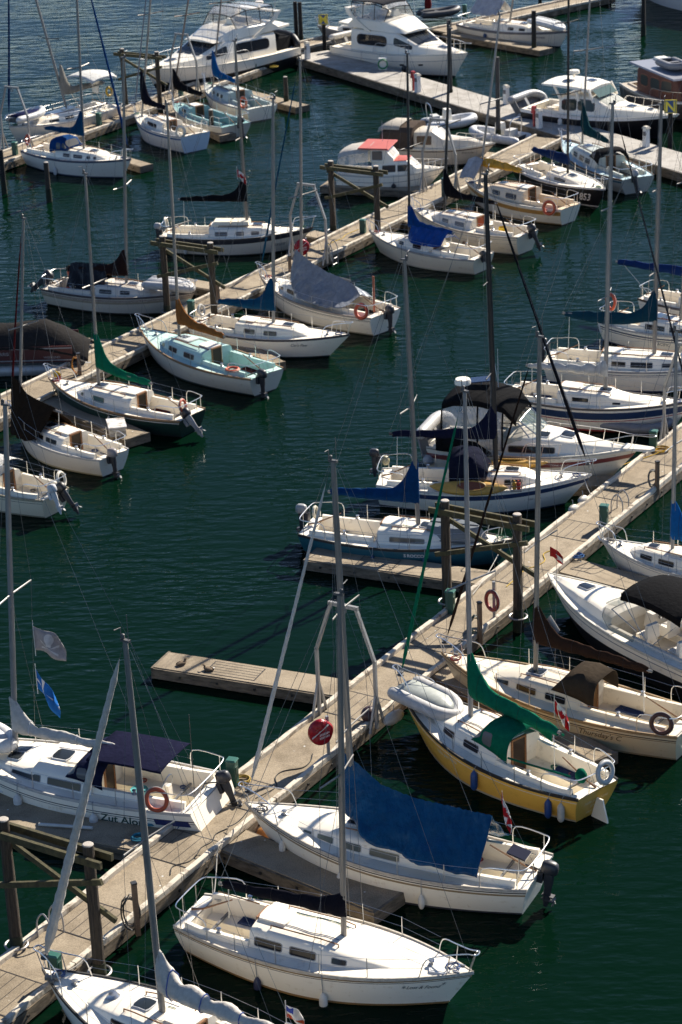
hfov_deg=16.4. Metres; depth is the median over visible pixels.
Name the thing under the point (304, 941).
sailboat
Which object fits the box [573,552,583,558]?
rope coil
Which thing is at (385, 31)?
motor yacht
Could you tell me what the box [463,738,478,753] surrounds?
window
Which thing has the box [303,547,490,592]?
finger dock
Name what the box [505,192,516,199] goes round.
window
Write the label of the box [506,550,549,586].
power cable
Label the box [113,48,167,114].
pile frame
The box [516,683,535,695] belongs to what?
window
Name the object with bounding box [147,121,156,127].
window
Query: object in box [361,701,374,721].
buoy
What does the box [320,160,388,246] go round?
pile frame
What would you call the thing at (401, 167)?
window
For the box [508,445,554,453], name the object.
window
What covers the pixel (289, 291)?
window
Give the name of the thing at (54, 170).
fender
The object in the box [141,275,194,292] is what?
inflatable dinghy
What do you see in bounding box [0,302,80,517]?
sailboat
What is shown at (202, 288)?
finger dock
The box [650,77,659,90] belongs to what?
window
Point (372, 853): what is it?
window
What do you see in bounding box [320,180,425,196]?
finger dock
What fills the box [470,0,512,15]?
tarp
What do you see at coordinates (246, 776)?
rope coil
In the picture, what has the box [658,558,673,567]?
window
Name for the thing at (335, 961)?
window
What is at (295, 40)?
inflatable dinghy
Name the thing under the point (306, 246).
covered life ring
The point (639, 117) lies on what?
motor yacht
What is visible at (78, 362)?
wooden post
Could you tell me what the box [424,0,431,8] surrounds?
covered motor
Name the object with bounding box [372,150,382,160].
window
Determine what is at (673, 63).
inflatable dinghy
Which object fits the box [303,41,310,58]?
power pedestal
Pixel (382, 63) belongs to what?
hose reel
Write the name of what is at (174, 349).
window
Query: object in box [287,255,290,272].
wooden post
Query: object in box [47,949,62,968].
power box
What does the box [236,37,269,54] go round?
window
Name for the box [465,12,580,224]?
sailboat
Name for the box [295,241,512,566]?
sailboat
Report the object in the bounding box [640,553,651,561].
window
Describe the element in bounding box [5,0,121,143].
sailboat
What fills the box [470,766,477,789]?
fender
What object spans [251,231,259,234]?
window
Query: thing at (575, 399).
window
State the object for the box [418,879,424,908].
fender
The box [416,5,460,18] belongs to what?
inflatable dinghy
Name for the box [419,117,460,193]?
gantry arch
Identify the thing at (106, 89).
life ring
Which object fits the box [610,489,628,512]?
dock ladder
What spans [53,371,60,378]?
flag
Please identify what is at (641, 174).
sailboat
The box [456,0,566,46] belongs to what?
sailboat
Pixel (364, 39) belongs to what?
window
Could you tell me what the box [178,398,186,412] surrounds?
life ring
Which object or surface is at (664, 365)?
window
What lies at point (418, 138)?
window
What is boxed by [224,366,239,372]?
life ring
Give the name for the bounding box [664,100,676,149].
letter signpost
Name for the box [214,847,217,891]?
mooring line
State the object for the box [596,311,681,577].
sailboat
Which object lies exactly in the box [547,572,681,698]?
speedboat
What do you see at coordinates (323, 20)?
letter signpost
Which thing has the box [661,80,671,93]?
window
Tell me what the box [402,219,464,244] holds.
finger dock
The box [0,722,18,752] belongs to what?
inflatable dinghy
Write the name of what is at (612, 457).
cabin cruiser
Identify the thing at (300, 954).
window
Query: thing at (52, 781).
window
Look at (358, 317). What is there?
life ring
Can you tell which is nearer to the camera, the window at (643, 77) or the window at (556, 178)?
the window at (556, 178)
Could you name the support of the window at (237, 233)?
in the sailboat at (248, 234)
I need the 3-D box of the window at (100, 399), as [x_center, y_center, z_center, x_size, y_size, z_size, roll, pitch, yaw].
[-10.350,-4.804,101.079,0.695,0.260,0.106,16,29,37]
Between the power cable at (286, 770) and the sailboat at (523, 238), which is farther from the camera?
the sailboat at (523, 238)
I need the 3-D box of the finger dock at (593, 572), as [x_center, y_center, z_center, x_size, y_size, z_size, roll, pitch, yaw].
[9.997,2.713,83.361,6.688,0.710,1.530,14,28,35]
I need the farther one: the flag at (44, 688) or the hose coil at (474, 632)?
the hose coil at (474, 632)
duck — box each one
[176,658,187,665]
[201,664,213,671]
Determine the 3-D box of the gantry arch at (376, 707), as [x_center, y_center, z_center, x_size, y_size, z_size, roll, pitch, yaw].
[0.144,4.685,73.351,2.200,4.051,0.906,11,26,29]
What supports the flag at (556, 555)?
attached to the speedboat
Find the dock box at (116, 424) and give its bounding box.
[106,417,126,436]
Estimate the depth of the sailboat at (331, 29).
172.71 m
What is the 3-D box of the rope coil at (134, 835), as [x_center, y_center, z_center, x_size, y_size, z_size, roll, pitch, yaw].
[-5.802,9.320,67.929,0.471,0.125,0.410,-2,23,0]
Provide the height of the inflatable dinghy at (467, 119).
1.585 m
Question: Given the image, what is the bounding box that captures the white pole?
[38,823,92,829]
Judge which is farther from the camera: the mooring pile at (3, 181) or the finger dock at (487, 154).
the finger dock at (487, 154)
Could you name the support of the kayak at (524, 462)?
on the sailboat at (565, 486)
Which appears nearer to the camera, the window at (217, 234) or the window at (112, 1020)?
the window at (112, 1020)
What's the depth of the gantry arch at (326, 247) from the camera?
119.83 m
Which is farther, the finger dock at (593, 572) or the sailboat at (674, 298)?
the sailboat at (674, 298)
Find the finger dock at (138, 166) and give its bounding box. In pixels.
[81,145,153,172]
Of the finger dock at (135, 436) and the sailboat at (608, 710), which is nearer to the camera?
the sailboat at (608, 710)
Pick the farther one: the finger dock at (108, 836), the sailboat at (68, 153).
the sailboat at (68, 153)
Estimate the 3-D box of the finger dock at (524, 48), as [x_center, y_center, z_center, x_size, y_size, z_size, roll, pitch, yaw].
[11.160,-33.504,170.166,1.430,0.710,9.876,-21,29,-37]
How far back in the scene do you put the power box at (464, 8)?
178.06 m
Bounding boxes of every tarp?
[10,376,74,440]
[66,262,112,289]
[290,249,372,308]
[344,753,508,877]
[408,225,458,246]
[459,156,492,178]
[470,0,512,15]
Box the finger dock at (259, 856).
[221,830,404,923]
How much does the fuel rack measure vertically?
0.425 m
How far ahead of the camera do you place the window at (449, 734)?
71.73 m
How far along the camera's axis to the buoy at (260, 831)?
68.27 m
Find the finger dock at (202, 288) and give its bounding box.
[187,278,223,295]
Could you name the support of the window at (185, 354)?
in the sailboat at (200, 361)
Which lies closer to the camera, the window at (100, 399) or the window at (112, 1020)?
the window at (112, 1020)
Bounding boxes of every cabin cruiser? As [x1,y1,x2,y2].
[335,135,443,186]
[378,118,497,165]
[426,349,656,474]
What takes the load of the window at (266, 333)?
in the sailboat at (286, 339)
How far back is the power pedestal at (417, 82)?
154.63 m
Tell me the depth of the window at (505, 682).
74.84 m
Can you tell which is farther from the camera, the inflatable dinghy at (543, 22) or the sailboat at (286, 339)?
the inflatable dinghy at (543, 22)
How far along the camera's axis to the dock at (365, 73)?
152.08 m
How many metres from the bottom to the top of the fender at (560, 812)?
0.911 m
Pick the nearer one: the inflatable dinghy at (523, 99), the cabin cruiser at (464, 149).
the cabin cruiser at (464, 149)
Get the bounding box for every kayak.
[430,480,507,495]
[490,458,547,467]
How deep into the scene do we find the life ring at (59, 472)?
91.95 m
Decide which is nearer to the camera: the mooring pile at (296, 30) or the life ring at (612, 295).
the life ring at (612, 295)
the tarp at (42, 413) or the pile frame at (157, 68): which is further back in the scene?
the pile frame at (157, 68)
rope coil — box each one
[130,832,141,841]
[237,774,250,784]
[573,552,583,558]
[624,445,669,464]
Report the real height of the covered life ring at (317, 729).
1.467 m
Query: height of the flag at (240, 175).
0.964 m
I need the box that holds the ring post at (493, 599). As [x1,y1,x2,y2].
[492,581,495,616]
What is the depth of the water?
91.99 m
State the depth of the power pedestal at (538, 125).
144.09 m
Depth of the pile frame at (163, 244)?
111.92 m
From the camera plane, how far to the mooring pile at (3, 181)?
136.84 m
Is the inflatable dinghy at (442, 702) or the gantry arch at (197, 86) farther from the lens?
the gantry arch at (197, 86)
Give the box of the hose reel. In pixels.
[378,57,387,69]
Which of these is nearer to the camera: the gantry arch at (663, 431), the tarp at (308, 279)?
the gantry arch at (663, 431)
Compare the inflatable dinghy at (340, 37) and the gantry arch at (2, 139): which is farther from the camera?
the inflatable dinghy at (340, 37)
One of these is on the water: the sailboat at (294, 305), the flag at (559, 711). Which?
the sailboat at (294, 305)
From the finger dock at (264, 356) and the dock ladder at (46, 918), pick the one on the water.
the finger dock at (264, 356)
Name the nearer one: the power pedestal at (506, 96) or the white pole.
the white pole
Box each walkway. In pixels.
[0,134,563,430]
[0,422,681,1023]
[3,52,303,170]
[300,35,331,52]
[430,0,614,35]
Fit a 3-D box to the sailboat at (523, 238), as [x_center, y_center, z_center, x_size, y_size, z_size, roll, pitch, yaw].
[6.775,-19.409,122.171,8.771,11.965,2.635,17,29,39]
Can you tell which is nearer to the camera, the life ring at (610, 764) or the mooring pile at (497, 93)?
the life ring at (610, 764)
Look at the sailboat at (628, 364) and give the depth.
102.10 m
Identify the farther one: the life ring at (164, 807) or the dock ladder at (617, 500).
the dock ladder at (617, 500)
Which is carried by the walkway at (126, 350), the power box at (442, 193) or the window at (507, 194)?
the power box at (442, 193)
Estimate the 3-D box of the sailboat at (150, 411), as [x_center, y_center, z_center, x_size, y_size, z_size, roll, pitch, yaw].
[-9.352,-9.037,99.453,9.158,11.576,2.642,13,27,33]
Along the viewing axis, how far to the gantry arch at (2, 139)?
143.70 m
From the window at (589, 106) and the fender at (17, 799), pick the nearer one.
the fender at (17, 799)
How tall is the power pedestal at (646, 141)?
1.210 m
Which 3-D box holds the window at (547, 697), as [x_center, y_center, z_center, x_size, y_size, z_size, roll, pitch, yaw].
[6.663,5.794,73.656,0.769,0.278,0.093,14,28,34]
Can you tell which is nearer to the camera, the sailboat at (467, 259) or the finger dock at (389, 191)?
the sailboat at (467, 259)
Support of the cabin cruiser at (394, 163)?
on the water
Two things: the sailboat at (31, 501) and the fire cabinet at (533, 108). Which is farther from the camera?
the fire cabinet at (533, 108)
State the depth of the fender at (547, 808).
68.64 m
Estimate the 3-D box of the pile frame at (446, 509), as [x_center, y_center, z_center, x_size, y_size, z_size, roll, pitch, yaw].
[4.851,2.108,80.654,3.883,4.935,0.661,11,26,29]
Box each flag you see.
[32,621,65,660]
[35,666,59,717]
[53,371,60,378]
[236,166,246,184]
[285,1000,304,1023]
[502,793,511,833]
[550,547,562,564]
[554,693,569,730]
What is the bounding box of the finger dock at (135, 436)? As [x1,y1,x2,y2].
[43,395,150,447]
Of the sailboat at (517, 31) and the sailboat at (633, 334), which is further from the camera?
the sailboat at (517, 31)
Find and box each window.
[11,769,40,782]
[45,437,56,445]
[47,777,80,790]
[73,154,81,158]
[92,395,103,403]
[99,289,111,294]
[110,1018,123,1023]
[120,290,129,294]
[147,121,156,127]
[169,345,176,353]
[183,351,193,359]
[206,46,226,59]
[214,232,227,236]
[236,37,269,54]
[236,231,243,235]
[243,328,254,334]
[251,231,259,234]
[254,936,281,952]
[263,330,276,335]
[286,288,294,295]
[289,946,315,960]
[317,833,333,843]
[331,957,346,965]
[346,841,361,852]
[357,33,386,47]
[369,847,399,862]
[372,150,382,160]
[382,164,395,172]
[389,537,424,543]
[393,38,411,49]
[397,164,406,171]
[412,244,420,249]
[416,136,431,144]
[443,727,454,739]
[454,221,463,226]
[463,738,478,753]
[492,189,499,195]
[497,679,508,685]
[504,479,521,485]
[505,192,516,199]
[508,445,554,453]
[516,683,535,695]
[544,692,565,704]
[554,177,564,182]
[561,99,576,110]
[572,397,587,402]
[577,99,594,111]
[611,361,625,366]
[630,362,652,367]
[640,73,647,86]
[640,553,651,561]
[645,323,664,331]
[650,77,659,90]
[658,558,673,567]
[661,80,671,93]
[661,364,670,367]
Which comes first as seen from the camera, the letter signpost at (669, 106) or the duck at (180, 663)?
the duck at (180, 663)
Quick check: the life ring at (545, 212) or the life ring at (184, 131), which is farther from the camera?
the life ring at (184, 131)
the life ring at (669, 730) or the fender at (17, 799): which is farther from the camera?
the life ring at (669, 730)
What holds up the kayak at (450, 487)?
on the sailboat at (565, 486)
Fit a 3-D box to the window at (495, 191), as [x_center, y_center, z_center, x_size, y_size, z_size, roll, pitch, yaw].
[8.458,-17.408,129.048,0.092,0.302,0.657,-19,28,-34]
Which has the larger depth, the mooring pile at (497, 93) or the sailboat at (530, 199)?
the mooring pile at (497, 93)
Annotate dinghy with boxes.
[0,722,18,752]
[4,106,45,123]
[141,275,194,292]
[273,29,300,46]
[328,30,351,45]
[387,676,463,719]
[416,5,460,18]
[416,410,456,464]
[421,102,477,128]
[426,518,488,542]
[469,116,531,145]
[507,89,547,117]
[527,16,565,30]
[600,418,672,433]
[655,57,681,69]
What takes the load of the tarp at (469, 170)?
hanging from the sailboat at (530, 199)
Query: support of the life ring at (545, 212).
attached to the sailboat at (530, 199)
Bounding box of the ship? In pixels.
[650,0,681,10]
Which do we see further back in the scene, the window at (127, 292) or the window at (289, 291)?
the window at (127, 292)
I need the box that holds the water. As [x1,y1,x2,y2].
[0,0,681,1023]
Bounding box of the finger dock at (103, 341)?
[89,338,110,348]
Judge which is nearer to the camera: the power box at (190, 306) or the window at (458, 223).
the power box at (190, 306)
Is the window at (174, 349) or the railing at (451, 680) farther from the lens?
the window at (174, 349)
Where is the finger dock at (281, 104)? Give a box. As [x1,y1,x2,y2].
[252,91,309,113]
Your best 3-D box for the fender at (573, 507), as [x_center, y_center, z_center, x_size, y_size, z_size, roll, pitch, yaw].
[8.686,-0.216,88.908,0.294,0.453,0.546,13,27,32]
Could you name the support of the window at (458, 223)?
in the sailboat at (523, 238)
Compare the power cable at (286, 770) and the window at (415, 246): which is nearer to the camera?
the power cable at (286, 770)
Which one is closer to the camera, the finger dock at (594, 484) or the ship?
the finger dock at (594, 484)
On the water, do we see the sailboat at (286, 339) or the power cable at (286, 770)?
the sailboat at (286, 339)
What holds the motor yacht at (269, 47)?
on the water
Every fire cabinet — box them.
[410,71,415,90]
[531,105,536,126]
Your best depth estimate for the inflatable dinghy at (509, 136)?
143.71 m
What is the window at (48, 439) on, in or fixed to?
in the sailboat at (65, 446)
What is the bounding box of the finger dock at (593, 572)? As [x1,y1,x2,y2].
[558,559,648,590]
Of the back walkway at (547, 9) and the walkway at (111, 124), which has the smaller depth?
the walkway at (111, 124)
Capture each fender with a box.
[13,783,21,804]
[53,161,56,174]
[89,802,97,822]
[253,958,260,989]
[274,823,285,851]
[319,973,327,1006]
[383,705,403,725]
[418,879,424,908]
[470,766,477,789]
[544,792,551,818]
[557,796,564,822]
[568,500,577,510]
[578,491,587,502]
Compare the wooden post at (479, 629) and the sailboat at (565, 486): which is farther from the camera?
the sailboat at (565, 486)
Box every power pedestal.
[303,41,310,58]
[414,73,420,91]
[502,84,509,104]
[535,108,542,128]
[642,126,649,146]
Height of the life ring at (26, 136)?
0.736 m
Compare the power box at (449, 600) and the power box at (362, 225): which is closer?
the power box at (449, 600)
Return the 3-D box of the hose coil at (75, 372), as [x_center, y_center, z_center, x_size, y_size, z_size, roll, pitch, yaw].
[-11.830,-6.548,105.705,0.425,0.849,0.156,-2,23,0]
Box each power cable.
[170,828,227,874]
[256,753,312,797]
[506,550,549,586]
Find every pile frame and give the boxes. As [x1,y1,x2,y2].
[0,816,117,975]
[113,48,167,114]
[150,235,225,314]
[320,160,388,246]
[428,499,534,632]
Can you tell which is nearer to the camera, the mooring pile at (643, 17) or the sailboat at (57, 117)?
the sailboat at (57, 117)
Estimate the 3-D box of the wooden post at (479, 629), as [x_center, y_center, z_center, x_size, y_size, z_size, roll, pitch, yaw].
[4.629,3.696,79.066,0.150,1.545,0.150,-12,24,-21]
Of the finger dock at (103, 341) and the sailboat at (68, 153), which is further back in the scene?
the sailboat at (68, 153)
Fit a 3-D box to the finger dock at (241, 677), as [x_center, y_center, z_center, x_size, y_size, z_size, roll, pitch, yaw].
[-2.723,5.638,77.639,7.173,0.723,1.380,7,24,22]
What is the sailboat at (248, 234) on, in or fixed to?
on the water
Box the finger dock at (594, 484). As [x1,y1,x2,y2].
[573,475,613,495]
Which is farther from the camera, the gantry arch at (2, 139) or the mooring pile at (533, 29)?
the mooring pile at (533, 29)
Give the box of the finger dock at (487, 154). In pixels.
[484,152,494,157]
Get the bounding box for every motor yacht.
[142,0,300,92]
[330,0,470,76]
[520,69,681,137]
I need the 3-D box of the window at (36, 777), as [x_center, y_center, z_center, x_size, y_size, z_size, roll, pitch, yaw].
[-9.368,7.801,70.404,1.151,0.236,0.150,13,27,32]
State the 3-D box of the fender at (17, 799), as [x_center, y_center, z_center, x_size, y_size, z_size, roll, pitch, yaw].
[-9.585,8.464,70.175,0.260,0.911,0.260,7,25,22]
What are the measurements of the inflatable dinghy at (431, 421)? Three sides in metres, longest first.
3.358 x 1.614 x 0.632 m
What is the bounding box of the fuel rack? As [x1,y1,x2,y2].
[510,477,522,491]
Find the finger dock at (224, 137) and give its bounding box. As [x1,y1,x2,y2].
[163,105,236,141]
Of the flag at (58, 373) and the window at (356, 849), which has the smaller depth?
the window at (356, 849)
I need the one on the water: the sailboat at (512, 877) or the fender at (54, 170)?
the sailboat at (512, 877)
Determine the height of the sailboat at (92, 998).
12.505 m
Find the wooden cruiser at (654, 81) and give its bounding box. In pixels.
[619,56,681,120]
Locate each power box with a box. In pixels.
[11,141,17,154]
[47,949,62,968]
[95,112,101,125]
[186,299,194,317]
[224,756,238,786]
[359,218,365,233]
[441,177,447,199]
[444,588,455,613]
[462,4,466,16]
[598,503,608,527]
[649,429,657,447]
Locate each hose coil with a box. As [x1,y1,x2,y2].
[71,356,77,373]
[120,894,140,930]
[472,614,476,633]
[647,469,654,487]
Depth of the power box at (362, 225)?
124.92 m
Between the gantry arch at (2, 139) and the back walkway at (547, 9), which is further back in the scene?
the back walkway at (547, 9)
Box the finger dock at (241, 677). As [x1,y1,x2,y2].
[151,651,351,704]
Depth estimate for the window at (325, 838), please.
66.23 m
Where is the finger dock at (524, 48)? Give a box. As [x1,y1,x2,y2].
[442,32,552,55]
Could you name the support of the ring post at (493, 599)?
on the walkway at (26, 994)
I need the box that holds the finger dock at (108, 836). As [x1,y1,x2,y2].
[0,793,159,859]
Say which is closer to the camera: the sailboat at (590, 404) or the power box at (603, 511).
the power box at (603, 511)
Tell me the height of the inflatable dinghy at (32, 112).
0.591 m
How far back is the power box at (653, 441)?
94.41 m
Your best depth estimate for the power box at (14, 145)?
143.87 m
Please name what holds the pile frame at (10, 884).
in the water
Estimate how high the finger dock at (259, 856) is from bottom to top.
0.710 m
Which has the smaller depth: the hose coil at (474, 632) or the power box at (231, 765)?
the power box at (231, 765)
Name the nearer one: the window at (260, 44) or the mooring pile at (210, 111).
the mooring pile at (210, 111)
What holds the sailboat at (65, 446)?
on the water
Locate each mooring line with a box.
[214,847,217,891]
[472,539,505,594]
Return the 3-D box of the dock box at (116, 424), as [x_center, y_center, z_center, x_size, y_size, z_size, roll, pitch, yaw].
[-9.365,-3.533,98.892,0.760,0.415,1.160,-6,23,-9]
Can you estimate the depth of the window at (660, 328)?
106.55 m
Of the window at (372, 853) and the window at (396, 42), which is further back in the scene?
the window at (396, 42)
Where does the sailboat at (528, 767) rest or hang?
on the water
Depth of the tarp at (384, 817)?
64.94 m
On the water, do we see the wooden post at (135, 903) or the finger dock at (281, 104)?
the finger dock at (281, 104)
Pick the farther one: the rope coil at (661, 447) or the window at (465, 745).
the rope coil at (661, 447)
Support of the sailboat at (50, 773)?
on the water
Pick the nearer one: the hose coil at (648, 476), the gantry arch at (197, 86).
the hose coil at (648, 476)
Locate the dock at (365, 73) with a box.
[296,50,681,181]
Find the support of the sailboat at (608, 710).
on the water
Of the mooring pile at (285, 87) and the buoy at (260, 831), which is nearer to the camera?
the buoy at (260, 831)
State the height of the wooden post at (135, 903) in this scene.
1.645 m
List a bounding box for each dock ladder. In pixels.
[36,904,64,936]
[328,240,338,266]
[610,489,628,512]
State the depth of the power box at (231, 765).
70.37 m
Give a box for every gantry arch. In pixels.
[0,86,33,149]
[168,33,201,96]
[287,182,331,265]
[312,600,383,733]
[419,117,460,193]
[659,342,681,440]
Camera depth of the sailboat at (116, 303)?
115.20 m
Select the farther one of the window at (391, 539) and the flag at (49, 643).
the window at (391, 539)
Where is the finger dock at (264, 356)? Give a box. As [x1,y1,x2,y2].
[230,345,285,369]
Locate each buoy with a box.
[256,828,267,837]
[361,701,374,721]
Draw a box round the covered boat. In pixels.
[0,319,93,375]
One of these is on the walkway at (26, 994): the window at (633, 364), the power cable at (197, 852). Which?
the power cable at (197, 852)
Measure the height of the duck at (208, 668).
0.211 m
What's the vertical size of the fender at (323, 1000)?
1.111 m
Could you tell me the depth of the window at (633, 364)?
102.02 m
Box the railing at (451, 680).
[432,666,617,767]
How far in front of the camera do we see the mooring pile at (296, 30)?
172.43 m
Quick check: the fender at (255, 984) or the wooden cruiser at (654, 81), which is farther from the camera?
the wooden cruiser at (654, 81)
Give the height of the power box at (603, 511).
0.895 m
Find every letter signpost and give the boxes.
[318,14,327,50]
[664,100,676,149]
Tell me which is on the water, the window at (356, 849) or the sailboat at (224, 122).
the sailboat at (224, 122)
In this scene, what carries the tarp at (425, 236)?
on the sailboat at (467, 259)
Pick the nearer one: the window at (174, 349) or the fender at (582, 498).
the fender at (582, 498)
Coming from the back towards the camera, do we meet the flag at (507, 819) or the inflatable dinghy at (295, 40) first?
the inflatable dinghy at (295, 40)
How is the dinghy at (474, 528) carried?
on the sailboat at (401, 537)
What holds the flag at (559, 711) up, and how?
attached to the sailboat at (528, 767)
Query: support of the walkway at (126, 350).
in the water
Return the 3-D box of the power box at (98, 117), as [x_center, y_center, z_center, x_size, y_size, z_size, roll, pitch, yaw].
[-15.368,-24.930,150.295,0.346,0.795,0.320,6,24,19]
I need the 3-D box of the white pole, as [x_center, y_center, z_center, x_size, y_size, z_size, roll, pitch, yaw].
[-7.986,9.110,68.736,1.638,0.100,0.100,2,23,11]
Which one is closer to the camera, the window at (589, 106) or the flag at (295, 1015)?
the flag at (295, 1015)
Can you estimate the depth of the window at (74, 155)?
140.35 m
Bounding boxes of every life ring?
[25,133,29,145]
[56,470,66,484]
[105,86,112,96]
[144,787,168,812]
[175,125,185,137]
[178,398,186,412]
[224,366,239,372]
[240,96,246,107]
[294,238,309,258]
[308,715,332,758]
[354,302,368,319]
[484,589,499,611]
[542,200,555,215]
[596,759,614,785]
[605,292,616,310]
[649,712,673,735]
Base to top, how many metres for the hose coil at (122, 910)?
1.154 m
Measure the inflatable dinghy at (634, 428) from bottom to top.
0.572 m
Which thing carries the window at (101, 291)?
in the sailboat at (116, 303)
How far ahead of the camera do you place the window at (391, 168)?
133.49 m
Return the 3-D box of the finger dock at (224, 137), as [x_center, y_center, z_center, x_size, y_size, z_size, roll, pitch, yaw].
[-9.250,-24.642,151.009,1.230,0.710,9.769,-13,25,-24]
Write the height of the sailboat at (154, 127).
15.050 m
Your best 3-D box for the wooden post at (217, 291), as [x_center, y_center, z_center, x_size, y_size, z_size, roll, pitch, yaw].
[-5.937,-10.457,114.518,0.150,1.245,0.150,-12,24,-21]
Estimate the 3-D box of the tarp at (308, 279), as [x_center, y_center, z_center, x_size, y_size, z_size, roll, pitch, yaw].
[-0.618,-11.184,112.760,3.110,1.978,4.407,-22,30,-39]
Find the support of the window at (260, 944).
in the sailboat at (304, 941)
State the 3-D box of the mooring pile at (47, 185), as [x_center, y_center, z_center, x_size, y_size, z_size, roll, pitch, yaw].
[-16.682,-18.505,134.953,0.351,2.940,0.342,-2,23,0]
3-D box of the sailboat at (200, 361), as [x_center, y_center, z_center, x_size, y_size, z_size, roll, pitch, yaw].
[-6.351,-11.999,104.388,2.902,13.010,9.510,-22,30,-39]
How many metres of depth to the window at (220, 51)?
161.33 m
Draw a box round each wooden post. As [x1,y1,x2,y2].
[76,352,81,375]
[130,880,140,936]
[216,285,219,303]
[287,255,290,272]
[476,601,482,643]
[655,460,659,494]
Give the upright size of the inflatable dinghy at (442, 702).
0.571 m
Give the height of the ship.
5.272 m
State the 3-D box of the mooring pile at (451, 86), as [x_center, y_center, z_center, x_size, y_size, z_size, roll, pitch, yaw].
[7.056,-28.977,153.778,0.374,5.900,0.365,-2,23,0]
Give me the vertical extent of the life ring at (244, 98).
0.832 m
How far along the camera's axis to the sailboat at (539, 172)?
130.98 m
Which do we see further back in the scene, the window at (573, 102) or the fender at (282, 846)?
the window at (573, 102)
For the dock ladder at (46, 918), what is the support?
attached to the walkway at (26, 994)
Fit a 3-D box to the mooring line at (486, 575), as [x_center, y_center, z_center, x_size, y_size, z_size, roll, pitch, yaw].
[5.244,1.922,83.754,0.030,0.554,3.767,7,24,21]
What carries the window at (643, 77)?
in the wooden cruiser at (654, 81)
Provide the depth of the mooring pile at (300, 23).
172.18 m
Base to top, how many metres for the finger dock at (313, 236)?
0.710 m
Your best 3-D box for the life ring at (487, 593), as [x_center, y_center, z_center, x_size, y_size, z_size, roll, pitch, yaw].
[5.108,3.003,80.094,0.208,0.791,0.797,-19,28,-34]
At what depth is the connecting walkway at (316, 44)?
171.34 m
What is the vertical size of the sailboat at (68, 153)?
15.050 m
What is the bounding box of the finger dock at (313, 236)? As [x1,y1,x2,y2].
[303,230,328,243]
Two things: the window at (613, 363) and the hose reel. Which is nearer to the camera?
the window at (613, 363)
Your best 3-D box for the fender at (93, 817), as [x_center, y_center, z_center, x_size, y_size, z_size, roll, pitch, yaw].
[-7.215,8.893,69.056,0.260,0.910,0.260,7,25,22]
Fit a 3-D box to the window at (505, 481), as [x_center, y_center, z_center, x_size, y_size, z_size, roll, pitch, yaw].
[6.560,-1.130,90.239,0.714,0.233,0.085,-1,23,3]
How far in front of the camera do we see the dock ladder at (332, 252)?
121.25 m
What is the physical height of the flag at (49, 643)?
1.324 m
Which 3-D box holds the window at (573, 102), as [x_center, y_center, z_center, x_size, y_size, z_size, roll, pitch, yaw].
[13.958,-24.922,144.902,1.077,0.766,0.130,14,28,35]
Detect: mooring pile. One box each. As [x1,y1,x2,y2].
[0,149,7,194]
[43,161,51,202]
[208,109,213,124]
[283,76,288,101]
[293,1,298,38]
[298,2,303,40]
[447,20,452,92]
[495,57,500,134]
[531,10,536,47]
[641,0,645,35]
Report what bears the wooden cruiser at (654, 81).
on the water
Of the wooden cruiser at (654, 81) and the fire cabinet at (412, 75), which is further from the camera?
the fire cabinet at (412, 75)
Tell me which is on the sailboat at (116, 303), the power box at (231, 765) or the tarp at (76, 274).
the tarp at (76, 274)
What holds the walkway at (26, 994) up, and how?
on the water
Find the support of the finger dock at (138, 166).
on the water
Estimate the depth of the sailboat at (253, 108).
153.77 m
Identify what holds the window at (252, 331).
in the sailboat at (286, 339)
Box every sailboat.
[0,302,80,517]
[0,382,241,831]
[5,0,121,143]
[5,202,128,479]
[20,0,132,177]
[27,43,196,314]
[33,615,291,1023]
[43,158,205,437]
[132,0,209,152]
[134,90,283,398]
[154,34,315,255]
[169,0,250,138]
[173,568,479,1005]
[188,84,352,357]
[201,0,276,121]
[238,437,558,914]
[255,53,400,335]
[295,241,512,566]
[315,1,389,37]
[365,41,493,273]
[369,156,595,513]
[392,369,617,823]
[410,15,543,254]
[435,322,681,759]
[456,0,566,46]
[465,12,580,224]
[504,95,681,431]
[513,0,608,206]
[541,96,681,391]
[558,0,653,195]
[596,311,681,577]
[598,83,681,352]
[615,102,681,315]
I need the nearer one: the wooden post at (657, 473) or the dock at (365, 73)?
the wooden post at (657, 473)
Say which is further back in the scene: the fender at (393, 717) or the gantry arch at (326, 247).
the gantry arch at (326, 247)

